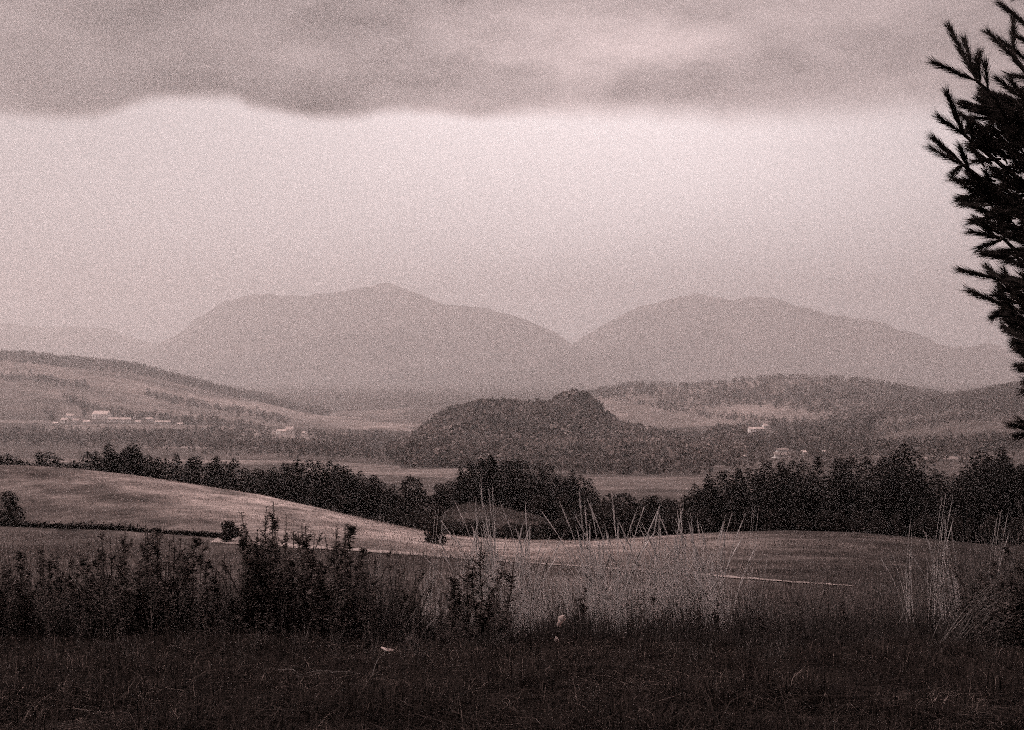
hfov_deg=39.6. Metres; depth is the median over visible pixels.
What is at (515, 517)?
clearing grass
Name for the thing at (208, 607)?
grass tussock
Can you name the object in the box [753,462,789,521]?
conifer tree
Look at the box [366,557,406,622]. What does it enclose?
weed plant
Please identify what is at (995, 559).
grass tussock
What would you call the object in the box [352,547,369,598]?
weed plant
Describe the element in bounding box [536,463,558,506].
conifer tree
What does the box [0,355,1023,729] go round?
ground
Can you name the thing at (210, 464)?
conifer tree
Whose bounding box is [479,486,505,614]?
grass tussock
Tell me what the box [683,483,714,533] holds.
conifer tree
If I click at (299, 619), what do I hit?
weed plant
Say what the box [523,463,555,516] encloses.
conifer tree
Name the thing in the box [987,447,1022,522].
conifer tree
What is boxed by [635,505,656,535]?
broadleaf tree
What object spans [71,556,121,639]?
weed plant
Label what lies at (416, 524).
broadleaf tree
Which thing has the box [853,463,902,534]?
conifer tree
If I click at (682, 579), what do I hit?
grass tussock
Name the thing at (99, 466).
conifer tree
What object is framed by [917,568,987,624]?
grass tussock
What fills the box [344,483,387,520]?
broadleaf tree
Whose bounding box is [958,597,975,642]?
weed plant
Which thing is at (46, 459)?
conifer tree
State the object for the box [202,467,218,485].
conifer tree
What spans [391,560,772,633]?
pale grass
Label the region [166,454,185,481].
conifer tree
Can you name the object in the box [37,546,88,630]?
weed plant
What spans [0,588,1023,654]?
verge grass
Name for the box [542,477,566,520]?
conifer tree
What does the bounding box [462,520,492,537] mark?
broadleaf tree
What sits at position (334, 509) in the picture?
broadleaf tree
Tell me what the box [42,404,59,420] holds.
farm tree
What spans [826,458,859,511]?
conifer tree
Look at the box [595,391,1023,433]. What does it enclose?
slope hedges
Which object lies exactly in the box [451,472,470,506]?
conifer tree
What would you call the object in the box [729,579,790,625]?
grass tussock
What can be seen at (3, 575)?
weed plant
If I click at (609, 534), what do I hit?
broadleaf tree
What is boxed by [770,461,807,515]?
conifer tree
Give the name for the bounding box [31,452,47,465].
conifer tree
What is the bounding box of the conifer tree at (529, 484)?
[510,472,548,517]
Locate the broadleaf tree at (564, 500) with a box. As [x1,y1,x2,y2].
[552,493,573,520]
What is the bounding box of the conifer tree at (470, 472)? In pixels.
[459,464,483,503]
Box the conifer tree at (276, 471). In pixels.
[267,466,282,483]
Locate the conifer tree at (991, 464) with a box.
[977,455,1006,499]
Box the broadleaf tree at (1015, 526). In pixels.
[1005,516,1023,545]
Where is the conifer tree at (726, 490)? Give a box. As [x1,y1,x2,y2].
[695,471,748,531]
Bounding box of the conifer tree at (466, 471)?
[460,461,477,493]
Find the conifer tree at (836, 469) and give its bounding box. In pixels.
[818,459,850,518]
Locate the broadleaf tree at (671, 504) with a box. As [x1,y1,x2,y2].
[657,498,681,534]
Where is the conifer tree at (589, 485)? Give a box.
[581,478,601,502]
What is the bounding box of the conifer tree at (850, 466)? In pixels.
[831,455,876,529]
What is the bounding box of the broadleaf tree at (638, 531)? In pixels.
[616,505,653,536]
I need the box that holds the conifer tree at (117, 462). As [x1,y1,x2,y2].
[110,453,130,472]
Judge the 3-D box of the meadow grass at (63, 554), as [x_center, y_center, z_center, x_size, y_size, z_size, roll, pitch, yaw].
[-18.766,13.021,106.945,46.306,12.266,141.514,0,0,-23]
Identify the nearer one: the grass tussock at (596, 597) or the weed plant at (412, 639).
the weed plant at (412, 639)
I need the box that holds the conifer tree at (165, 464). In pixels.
[157,458,176,480]
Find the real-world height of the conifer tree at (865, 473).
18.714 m
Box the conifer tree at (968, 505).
[947,474,986,543]
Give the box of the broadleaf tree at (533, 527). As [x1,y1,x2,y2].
[524,524,543,539]
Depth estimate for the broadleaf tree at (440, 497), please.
255.53 m
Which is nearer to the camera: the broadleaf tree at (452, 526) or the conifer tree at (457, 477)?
the broadleaf tree at (452, 526)
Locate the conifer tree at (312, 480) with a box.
[289,470,331,509]
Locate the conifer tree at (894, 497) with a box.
[876,465,911,536]
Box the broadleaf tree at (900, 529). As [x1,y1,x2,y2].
[889,511,907,535]
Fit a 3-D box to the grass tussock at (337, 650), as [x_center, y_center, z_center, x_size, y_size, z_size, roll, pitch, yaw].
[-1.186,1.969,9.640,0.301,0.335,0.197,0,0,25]
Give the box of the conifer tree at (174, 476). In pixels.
[170,467,183,481]
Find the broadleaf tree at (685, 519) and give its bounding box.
[675,507,697,533]
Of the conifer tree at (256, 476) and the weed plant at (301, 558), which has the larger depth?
the conifer tree at (256, 476)
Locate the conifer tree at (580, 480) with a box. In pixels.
[572,475,592,499]
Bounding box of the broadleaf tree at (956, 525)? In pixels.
[943,513,963,540]
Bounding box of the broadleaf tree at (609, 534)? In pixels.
[598,520,614,538]
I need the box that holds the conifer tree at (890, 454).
[876,450,911,531]
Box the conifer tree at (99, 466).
[90,458,105,471]
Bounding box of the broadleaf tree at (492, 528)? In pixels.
[478,520,504,537]
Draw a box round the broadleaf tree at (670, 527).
[662,508,678,534]
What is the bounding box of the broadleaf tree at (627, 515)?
[621,507,638,536]
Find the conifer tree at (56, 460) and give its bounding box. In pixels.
[50,456,65,467]
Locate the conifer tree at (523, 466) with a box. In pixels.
[504,459,541,509]
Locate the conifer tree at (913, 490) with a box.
[893,469,936,537]
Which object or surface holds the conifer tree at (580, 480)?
on the ground at (392, 409)
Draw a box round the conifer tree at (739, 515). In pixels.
[726,469,753,530]
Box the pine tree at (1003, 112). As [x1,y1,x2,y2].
[922,0,1023,442]
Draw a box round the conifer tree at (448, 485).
[443,480,463,509]
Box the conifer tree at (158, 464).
[149,457,169,479]
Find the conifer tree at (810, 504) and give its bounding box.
[793,476,835,530]
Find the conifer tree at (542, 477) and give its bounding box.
[530,468,553,518]
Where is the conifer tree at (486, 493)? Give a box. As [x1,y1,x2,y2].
[465,458,498,506]
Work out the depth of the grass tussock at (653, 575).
12.91 m
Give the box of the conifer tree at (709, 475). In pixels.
[700,474,721,501]
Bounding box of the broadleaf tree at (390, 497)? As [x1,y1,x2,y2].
[378,488,406,526]
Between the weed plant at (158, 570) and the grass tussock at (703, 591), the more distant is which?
the grass tussock at (703, 591)
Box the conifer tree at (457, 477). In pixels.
[450,468,468,506]
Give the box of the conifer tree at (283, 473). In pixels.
[277,462,288,487]
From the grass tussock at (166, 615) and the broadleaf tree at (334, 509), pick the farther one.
the broadleaf tree at (334, 509)
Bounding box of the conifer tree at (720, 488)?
[703,472,740,524]
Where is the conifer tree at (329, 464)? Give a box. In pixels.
[318,460,336,489]
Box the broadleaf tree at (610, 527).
[590,505,624,537]
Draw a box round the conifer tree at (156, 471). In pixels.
[143,455,162,478]
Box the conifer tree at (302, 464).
[281,457,315,505]
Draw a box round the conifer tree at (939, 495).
[921,471,965,541]
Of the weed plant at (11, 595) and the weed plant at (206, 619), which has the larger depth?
the weed plant at (11, 595)
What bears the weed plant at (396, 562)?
on the ground at (392, 409)
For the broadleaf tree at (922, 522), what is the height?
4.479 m
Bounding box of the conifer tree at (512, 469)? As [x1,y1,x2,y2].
[501,460,525,487]
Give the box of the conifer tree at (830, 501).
[818,472,852,531]
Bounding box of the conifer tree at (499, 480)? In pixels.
[487,460,526,510]
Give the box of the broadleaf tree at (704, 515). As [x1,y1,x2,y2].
[696,507,715,532]
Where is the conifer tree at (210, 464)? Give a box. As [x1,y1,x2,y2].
[201,458,228,484]
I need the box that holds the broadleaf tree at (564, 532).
[548,519,579,539]
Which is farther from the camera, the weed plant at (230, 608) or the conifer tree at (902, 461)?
the conifer tree at (902, 461)
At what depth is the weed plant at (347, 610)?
11.71 m
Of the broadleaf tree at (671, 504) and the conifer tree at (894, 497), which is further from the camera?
the broadleaf tree at (671, 504)
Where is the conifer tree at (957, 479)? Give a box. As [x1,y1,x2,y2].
[939,473,966,540]
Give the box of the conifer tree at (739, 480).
[725,468,750,505]
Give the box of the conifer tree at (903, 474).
[886,451,923,535]
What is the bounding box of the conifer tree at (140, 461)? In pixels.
[131,452,152,477]
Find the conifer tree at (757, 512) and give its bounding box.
[740,476,775,530]
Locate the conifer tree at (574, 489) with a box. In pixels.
[567,479,581,503]
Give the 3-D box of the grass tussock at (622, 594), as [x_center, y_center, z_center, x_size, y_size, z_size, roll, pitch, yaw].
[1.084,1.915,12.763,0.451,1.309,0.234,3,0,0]
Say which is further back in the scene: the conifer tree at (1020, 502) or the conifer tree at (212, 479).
the conifer tree at (212, 479)
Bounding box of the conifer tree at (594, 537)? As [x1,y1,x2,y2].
[575,489,597,538]
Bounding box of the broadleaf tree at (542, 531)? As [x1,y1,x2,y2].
[528,520,560,540]
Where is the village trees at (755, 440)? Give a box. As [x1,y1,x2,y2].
[713,412,884,453]
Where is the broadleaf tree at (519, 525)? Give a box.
[515,523,530,539]
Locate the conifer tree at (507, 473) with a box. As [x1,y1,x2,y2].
[501,461,512,494]
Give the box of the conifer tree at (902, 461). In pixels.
[861,444,940,534]
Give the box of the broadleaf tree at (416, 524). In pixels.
[410,515,430,531]
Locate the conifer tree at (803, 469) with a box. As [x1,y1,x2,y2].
[790,460,821,508]
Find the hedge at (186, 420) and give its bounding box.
[62,393,264,432]
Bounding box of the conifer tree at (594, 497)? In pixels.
[592,491,600,538]
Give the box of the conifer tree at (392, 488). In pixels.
[389,484,407,522]
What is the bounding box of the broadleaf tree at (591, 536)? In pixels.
[580,508,599,539]
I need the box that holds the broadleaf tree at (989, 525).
[978,515,1005,543]
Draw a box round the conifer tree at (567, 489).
[549,479,578,521]
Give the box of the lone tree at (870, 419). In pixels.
[863,415,876,430]
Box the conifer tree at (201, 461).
[178,456,214,484]
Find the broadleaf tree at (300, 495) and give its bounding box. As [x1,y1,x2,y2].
[288,484,310,503]
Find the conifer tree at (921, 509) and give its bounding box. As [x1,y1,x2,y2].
[905,481,941,538]
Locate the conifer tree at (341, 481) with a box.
[331,471,360,515]
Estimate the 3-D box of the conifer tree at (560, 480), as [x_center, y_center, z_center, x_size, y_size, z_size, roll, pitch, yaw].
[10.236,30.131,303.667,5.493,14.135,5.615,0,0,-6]
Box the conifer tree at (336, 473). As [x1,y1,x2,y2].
[324,464,350,486]
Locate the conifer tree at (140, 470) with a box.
[133,462,150,475]
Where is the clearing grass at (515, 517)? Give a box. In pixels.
[433,501,545,532]
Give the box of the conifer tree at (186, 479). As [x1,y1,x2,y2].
[179,456,215,486]
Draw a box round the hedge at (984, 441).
[849,431,1023,456]
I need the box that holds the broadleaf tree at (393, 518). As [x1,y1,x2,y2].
[387,509,402,525]
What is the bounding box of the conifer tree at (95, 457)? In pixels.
[87,449,106,471]
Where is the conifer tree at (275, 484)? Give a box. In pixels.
[260,471,286,499]
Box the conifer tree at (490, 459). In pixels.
[477,455,504,507]
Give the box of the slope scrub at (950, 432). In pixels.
[880,411,1005,440]
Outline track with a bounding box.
[212,538,851,585]
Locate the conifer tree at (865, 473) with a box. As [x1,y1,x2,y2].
[847,456,886,532]
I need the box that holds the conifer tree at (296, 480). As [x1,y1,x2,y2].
[282,464,313,502]
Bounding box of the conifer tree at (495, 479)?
[482,461,502,504]
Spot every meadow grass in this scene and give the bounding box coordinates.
[0,528,967,607]
[0,575,982,630]
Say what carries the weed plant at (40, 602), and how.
on the ground at (392, 409)
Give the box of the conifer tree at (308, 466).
[289,459,322,504]
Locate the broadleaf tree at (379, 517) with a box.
[370,515,389,523]
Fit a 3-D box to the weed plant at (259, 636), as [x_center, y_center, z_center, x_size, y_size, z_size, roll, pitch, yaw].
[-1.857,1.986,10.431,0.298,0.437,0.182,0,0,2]
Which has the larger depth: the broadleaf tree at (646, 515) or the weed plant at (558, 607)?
the broadleaf tree at (646, 515)
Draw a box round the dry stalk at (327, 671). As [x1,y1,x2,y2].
[283,670,357,676]
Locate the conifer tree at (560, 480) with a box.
[552,474,564,499]
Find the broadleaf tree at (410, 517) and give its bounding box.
[404,507,424,527]
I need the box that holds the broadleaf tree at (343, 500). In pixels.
[308,485,348,511]
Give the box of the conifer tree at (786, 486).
[771,467,800,509]
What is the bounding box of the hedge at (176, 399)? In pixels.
[144,388,290,423]
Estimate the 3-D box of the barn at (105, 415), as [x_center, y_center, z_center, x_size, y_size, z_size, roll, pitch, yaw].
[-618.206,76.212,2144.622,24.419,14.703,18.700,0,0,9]
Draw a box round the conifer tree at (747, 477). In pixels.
[725,468,768,525]
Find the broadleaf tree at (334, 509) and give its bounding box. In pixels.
[321,502,343,513]
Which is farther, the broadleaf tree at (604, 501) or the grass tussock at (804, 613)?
the broadleaf tree at (604, 501)
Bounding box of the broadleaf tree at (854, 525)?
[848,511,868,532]
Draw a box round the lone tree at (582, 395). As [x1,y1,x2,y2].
[574,390,589,407]
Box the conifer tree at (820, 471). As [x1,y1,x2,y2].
[799,457,833,528]
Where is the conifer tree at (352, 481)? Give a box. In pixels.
[341,474,366,515]
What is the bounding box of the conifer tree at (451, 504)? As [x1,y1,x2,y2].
[435,489,459,510]
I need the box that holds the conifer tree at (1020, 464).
[1016,462,1023,520]
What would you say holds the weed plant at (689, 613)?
on the ground at (392, 409)
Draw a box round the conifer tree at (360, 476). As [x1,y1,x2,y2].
[355,469,370,499]
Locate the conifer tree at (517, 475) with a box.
[507,461,530,509]
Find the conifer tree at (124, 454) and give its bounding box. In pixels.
[111,452,134,473]
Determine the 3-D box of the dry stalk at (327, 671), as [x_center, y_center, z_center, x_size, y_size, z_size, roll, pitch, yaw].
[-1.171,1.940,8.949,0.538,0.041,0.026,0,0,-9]
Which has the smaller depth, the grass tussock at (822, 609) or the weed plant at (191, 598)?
the weed plant at (191, 598)
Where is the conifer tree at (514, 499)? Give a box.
[498,473,531,514]
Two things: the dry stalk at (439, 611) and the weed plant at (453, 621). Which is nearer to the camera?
the dry stalk at (439, 611)
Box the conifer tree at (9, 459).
[1,453,15,464]
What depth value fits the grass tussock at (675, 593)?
13.20 m
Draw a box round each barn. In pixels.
[92,411,111,419]
[108,417,118,421]
[119,417,130,422]
[155,420,163,423]
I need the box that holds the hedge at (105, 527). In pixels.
[0,518,219,537]
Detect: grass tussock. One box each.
[23,576,105,629]
[36,634,83,661]
[37,590,102,640]
[87,628,124,654]
[102,632,148,661]
[125,638,156,660]
[146,586,226,638]
[155,556,236,637]
[161,564,216,629]
[165,593,238,642]
[166,555,242,635]
[168,630,208,654]
[183,578,224,632]
[187,576,230,637]
[195,552,242,625]
[195,562,242,618]
[197,572,232,623]
[197,601,243,639]
[200,576,242,630]
[224,575,314,635]
[224,632,252,660]
[273,626,313,658]
[317,630,356,666]
[330,628,356,649]
[343,584,424,642]
[344,556,441,638]
[348,546,461,638]
[350,627,393,655]
[354,553,429,602]
[358,587,387,623]
[369,573,432,634]
[375,501,384,621]
[379,567,437,615]
[381,584,445,634]
[389,628,426,660]
[399,636,430,659]
[410,633,453,667]
[421,567,470,622]
[422,515,479,636]
[427,509,444,634]
[434,547,512,631]
[440,499,504,620]
[442,544,489,611]
[452,529,489,626]
[453,485,504,632]
[456,543,547,622]
[473,521,525,635]
[475,526,529,635]
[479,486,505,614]
[484,535,530,634]
[489,619,521,649]
[495,624,518,648]
[496,551,583,625]
[500,503,550,634]
[512,556,574,621]
[519,534,563,632]
[519,583,571,626]
[541,491,615,635]
[545,530,646,621]
[547,573,613,622]
[552,548,612,629]
[555,530,605,624]
[557,576,629,624]
[559,500,611,635]
[563,554,646,622]
[579,571,630,622]
[586,497,640,635]
[590,536,682,637]
[595,530,713,632]
[601,500,663,629]
[602,556,691,631]
[607,506,658,632]
[619,582,684,635]
[624,504,687,635]
[626,554,703,632]
[627,632,662,656]
[633,549,717,617]
[639,526,684,629]
[643,510,711,628]
[645,621,683,646]
[654,574,711,614]
[655,550,723,623]
[657,512,726,635]
[658,510,707,627]
[659,541,698,616]
[660,630,697,655]
[665,567,730,630]
[672,514,727,629]
[675,519,724,621]
[675,634,715,662]
[689,626,725,656]
[695,545,767,620]
[701,514,744,629]
[706,571,754,621]
[707,571,793,640]
[723,594,793,623]
[725,637,765,663]
[727,603,783,637]
[728,590,787,622]
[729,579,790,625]
[733,582,794,629]
[737,570,806,632]
[745,506,758,619]
[747,634,796,661]
[759,636,795,661]
[764,625,807,657]
[771,599,814,631]
[774,584,844,637]
[774,585,832,627]
[780,594,825,636]
[780,597,830,630]
[788,585,838,627]
[795,574,868,623]
[797,589,859,634]
[801,572,884,620]
[828,586,884,623]
[829,587,893,626]
[833,569,915,626]
[845,574,905,627]
[856,577,930,635]
[863,541,973,635]
[871,563,959,624]
[879,520,914,635]
[881,534,996,633]
[885,587,948,621]
[887,536,975,618]
[887,549,1013,626]
[893,563,972,627]
[896,575,974,621]
[911,633,955,661]
[912,530,1009,625]
[913,517,948,634]
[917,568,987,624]
[921,536,1018,603]
[923,522,961,633]
[923,525,1023,607]
[927,494,953,630]
[931,566,998,612]
[935,533,998,616]
[941,547,1009,619]
[950,529,1023,607]
[961,522,1023,620]
[965,636,1012,667]
[969,498,1023,647]
[971,543,1019,596]
[983,509,1008,624]
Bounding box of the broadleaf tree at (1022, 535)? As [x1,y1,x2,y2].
[1019,519,1023,541]
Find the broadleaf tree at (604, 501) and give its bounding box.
[593,492,624,510]
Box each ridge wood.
[0,348,331,415]
[586,373,952,410]
[883,380,1023,412]
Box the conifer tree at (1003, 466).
[988,455,1023,499]
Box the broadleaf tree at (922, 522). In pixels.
[910,513,938,537]
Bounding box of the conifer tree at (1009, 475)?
[990,462,1023,544]
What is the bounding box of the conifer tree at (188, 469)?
[181,457,196,484]
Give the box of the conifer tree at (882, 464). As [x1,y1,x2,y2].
[868,458,890,506]
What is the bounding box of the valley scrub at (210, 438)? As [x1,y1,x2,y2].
[0,423,407,457]
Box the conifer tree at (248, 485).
[239,472,261,494]
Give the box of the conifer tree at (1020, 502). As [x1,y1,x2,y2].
[1013,480,1023,521]
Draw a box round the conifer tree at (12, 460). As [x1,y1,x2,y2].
[11,457,20,464]
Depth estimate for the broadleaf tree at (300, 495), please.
253.58 m
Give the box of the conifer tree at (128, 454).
[113,446,139,471]
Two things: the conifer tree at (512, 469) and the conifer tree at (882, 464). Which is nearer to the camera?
the conifer tree at (882, 464)
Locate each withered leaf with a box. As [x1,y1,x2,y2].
[381,647,393,650]
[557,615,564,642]
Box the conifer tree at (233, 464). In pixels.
[224,456,247,492]
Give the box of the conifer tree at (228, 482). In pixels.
[213,473,237,490]
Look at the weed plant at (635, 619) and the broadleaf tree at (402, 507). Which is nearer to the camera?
the weed plant at (635, 619)
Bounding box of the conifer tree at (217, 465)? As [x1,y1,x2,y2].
[209,455,226,483]
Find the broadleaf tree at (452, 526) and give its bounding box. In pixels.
[428,516,463,534]
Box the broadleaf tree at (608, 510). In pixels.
[586,505,614,538]
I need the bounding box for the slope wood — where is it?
[708,383,955,420]
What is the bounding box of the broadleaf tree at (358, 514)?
[347,509,365,518]
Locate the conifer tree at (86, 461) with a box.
[79,451,94,469]
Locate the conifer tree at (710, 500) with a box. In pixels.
[692,480,725,532]
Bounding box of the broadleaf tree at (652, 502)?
[637,495,670,536]
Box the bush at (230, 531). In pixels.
[218,520,242,541]
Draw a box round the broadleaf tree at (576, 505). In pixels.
[569,491,595,536]
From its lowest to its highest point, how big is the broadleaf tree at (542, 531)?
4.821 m
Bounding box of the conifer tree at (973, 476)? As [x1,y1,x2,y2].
[965,463,984,508]
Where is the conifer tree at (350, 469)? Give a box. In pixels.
[333,465,353,485]
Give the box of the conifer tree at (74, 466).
[66,459,81,468]
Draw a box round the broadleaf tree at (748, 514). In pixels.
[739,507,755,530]
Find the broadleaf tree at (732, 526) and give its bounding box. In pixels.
[720,511,739,531]
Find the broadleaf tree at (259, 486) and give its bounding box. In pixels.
[251,476,284,497]
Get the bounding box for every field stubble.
[0,464,882,579]
[548,531,1023,589]
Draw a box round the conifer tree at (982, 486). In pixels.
[963,465,1001,542]
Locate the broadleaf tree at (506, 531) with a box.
[495,522,525,539]
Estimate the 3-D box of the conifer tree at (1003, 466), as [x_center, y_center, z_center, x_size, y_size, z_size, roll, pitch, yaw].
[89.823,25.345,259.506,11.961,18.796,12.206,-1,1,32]
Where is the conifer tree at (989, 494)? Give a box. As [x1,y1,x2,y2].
[970,464,1023,544]
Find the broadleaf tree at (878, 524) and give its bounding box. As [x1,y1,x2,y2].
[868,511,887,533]
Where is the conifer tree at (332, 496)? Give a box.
[310,469,343,511]
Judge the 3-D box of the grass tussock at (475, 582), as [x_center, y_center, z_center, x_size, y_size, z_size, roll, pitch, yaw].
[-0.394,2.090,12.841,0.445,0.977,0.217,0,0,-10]
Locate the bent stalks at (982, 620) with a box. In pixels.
[929,552,1023,645]
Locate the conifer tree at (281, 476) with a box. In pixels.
[276,463,299,493]
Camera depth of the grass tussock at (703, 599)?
12.95 m
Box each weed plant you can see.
[0,550,27,629]
[0,562,17,633]
[0,563,10,634]
[0,571,24,633]
[0,574,24,638]
[4,567,28,635]
[8,579,22,633]
[9,585,52,639]
[11,561,53,627]
[12,560,37,636]
[12,567,41,613]
[13,554,50,636]
[14,547,72,642]
[15,546,52,627]
[24,578,37,628]
[34,543,59,628]
[34,555,58,625]
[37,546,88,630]
[42,558,66,620]
[47,580,68,632]
[52,560,67,604]
[59,559,82,631]
[61,569,81,613]
[63,530,133,591]
[66,579,87,642]
[67,582,87,631]
[68,536,131,637]
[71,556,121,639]
[72,583,122,643]
[75,536,146,632]
[75,620,84,649]
[76,555,102,638]
[80,548,106,613]
[90,555,115,629]
[93,532,130,643]
[97,521,163,632]
[114,534,198,638]
[115,618,125,649]
[116,540,183,635]
[122,523,189,632]
[126,526,208,639]
[130,570,178,627]
[138,526,164,592]
[142,532,180,638]
[150,529,196,636]
[152,540,188,631]
[153,549,180,631]
[180,536,205,608]
[183,539,225,641]
[184,575,197,634]
[198,558,223,633]
[198,587,242,639]
[199,625,208,654]
[204,549,241,620]
[208,565,242,632]
[209,566,229,627]
[219,555,255,629]
[220,538,303,634]
[225,527,281,637]
[235,532,261,637]
[237,506,277,628]
[237,604,276,655]
[238,501,287,634]
[247,515,300,633]
[252,523,323,612]
[255,536,291,622]
[262,541,276,624]
[267,524,339,589]
[268,527,314,602]
[273,531,340,585]
[280,553,296,594]
[282,560,294,603]
[283,567,315,634]
[285,558,315,632]
[291,531,320,630]
[291,619,311,652]
[292,526,349,631]
[293,547,334,625]
[297,571,317,628]
[302,525,362,627]
[305,526,362,647]
[310,534,334,630]
[313,614,339,649]
[324,524,358,626]
[324,535,394,609]
[325,552,357,629]
[328,571,370,637]
[329,612,346,645]
[337,560,381,641]
[340,538,374,614]
[347,571,362,647]
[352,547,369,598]
[358,552,385,623]
[361,570,373,630]
[362,615,372,645]
[362,618,372,656]
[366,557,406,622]
[367,563,424,626]
[370,568,384,618]
[372,617,397,648]
[373,550,433,631]
[384,560,426,626]
[388,576,411,630]
[390,588,433,631]
[395,608,412,642]
[400,613,417,647]
[405,591,428,633]
[417,621,425,645]
[430,603,455,647]
[435,610,447,644]
[436,588,474,646]
[437,587,461,640]
[437,599,443,631]
[441,542,501,642]
[444,599,480,648]
[448,578,463,628]
[448,604,470,634]
[452,612,476,640]
[457,572,472,642]
[457,622,478,647]
[462,561,522,646]
[478,575,510,646]
[493,583,518,634]
[497,611,517,631]
[498,617,527,648]
[555,602,564,626]
[571,584,588,628]
[625,602,642,634]
[626,589,646,630]
[637,592,673,631]
[643,586,670,636]
[661,595,685,634]
[686,590,703,628]
[688,610,718,637]
[710,600,720,636]
[758,616,765,633]
[778,581,808,632]
[790,595,804,640]
[837,600,846,638]
[855,596,888,638]
[881,596,891,630]
[897,594,920,630]
[911,610,918,635]
[924,588,938,626]
[950,552,1023,651]
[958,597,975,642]
[960,594,970,629]
[961,585,975,607]
[963,580,998,637]
[973,589,1003,651]
[975,551,1009,600]
[975,559,999,630]
[975,575,1001,635]
[977,534,1023,648]
[983,565,1020,623]
[989,554,1023,632]
[990,557,1023,645]
[995,578,1011,647]
[1000,540,1023,651]
[1008,603,1023,647]
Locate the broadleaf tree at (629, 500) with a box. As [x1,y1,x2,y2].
[605,493,650,537]
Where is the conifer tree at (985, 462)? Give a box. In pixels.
[943,451,1011,536]
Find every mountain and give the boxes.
[0,323,155,361]
[117,283,654,383]
[573,293,1023,382]
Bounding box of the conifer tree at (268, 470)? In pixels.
[255,468,281,484]
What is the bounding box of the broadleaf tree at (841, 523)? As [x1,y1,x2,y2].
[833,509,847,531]
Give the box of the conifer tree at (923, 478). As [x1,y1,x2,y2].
[916,468,931,522]
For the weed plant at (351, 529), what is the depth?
12.42 m
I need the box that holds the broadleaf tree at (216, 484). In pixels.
[206,482,230,489]
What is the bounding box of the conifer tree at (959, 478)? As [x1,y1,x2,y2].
[950,469,970,536]
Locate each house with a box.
[61,418,68,422]
[66,414,75,418]
[83,420,91,423]
[276,429,285,433]
[285,426,293,433]
[748,427,763,431]
[771,452,790,457]
[775,448,788,451]
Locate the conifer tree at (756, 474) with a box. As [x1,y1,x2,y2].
[737,468,776,530]
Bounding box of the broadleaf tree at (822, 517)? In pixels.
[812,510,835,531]
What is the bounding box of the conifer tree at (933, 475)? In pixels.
[928,469,948,520]
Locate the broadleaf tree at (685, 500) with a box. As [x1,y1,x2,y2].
[675,494,713,533]
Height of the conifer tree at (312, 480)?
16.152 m
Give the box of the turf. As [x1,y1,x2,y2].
[0,619,1023,729]
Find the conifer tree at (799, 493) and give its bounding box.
[781,472,817,530]
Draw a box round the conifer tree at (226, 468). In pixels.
[216,461,237,488]
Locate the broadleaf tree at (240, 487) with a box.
[232,482,251,490]
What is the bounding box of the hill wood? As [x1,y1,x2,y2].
[383,388,749,468]
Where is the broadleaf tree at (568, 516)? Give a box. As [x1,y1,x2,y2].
[545,510,597,539]
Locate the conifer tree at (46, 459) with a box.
[38,451,64,466]
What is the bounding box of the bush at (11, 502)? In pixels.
[0,490,25,524]
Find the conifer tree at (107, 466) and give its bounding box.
[97,441,119,472]
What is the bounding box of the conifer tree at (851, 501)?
[832,473,868,532]
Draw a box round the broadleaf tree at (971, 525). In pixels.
[965,518,977,542]
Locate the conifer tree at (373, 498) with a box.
[363,476,390,522]
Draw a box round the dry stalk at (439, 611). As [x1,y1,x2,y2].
[426,597,461,627]
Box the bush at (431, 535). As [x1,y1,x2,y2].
[418,504,450,544]
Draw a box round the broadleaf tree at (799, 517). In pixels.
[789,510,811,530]
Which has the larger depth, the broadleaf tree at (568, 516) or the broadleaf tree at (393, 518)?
the broadleaf tree at (393, 518)
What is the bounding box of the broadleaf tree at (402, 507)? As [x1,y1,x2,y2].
[389,474,437,523]
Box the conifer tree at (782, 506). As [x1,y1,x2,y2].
[759,461,799,530]
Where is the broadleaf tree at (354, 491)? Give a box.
[332,478,367,514]
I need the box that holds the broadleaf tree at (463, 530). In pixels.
[455,518,487,536]
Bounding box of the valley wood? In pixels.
[0,426,1022,474]
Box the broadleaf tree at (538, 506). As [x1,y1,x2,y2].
[527,493,548,520]
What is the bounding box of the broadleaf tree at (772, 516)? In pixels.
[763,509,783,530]
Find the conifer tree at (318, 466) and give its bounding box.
[308,461,328,503]
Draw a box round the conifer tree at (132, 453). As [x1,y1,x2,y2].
[114,443,157,477]
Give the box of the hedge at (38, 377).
[0,369,89,388]
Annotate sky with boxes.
[0,0,1023,351]
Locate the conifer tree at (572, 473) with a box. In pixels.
[563,470,580,503]
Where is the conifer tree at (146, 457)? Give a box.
[142,454,164,478]
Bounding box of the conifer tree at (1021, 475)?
[1003,466,1023,544]
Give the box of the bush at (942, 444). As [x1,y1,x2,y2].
[935,438,949,451]
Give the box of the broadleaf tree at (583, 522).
[565,505,609,539]
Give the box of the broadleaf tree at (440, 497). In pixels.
[427,483,451,509]
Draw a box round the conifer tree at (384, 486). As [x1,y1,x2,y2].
[376,481,396,512]
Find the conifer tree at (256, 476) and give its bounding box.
[245,468,269,490]
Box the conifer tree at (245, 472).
[236,468,256,491]
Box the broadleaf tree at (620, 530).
[610,507,625,537]
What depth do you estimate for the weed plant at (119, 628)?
10.31 m
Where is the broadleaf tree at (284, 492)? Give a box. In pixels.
[273,486,308,501]

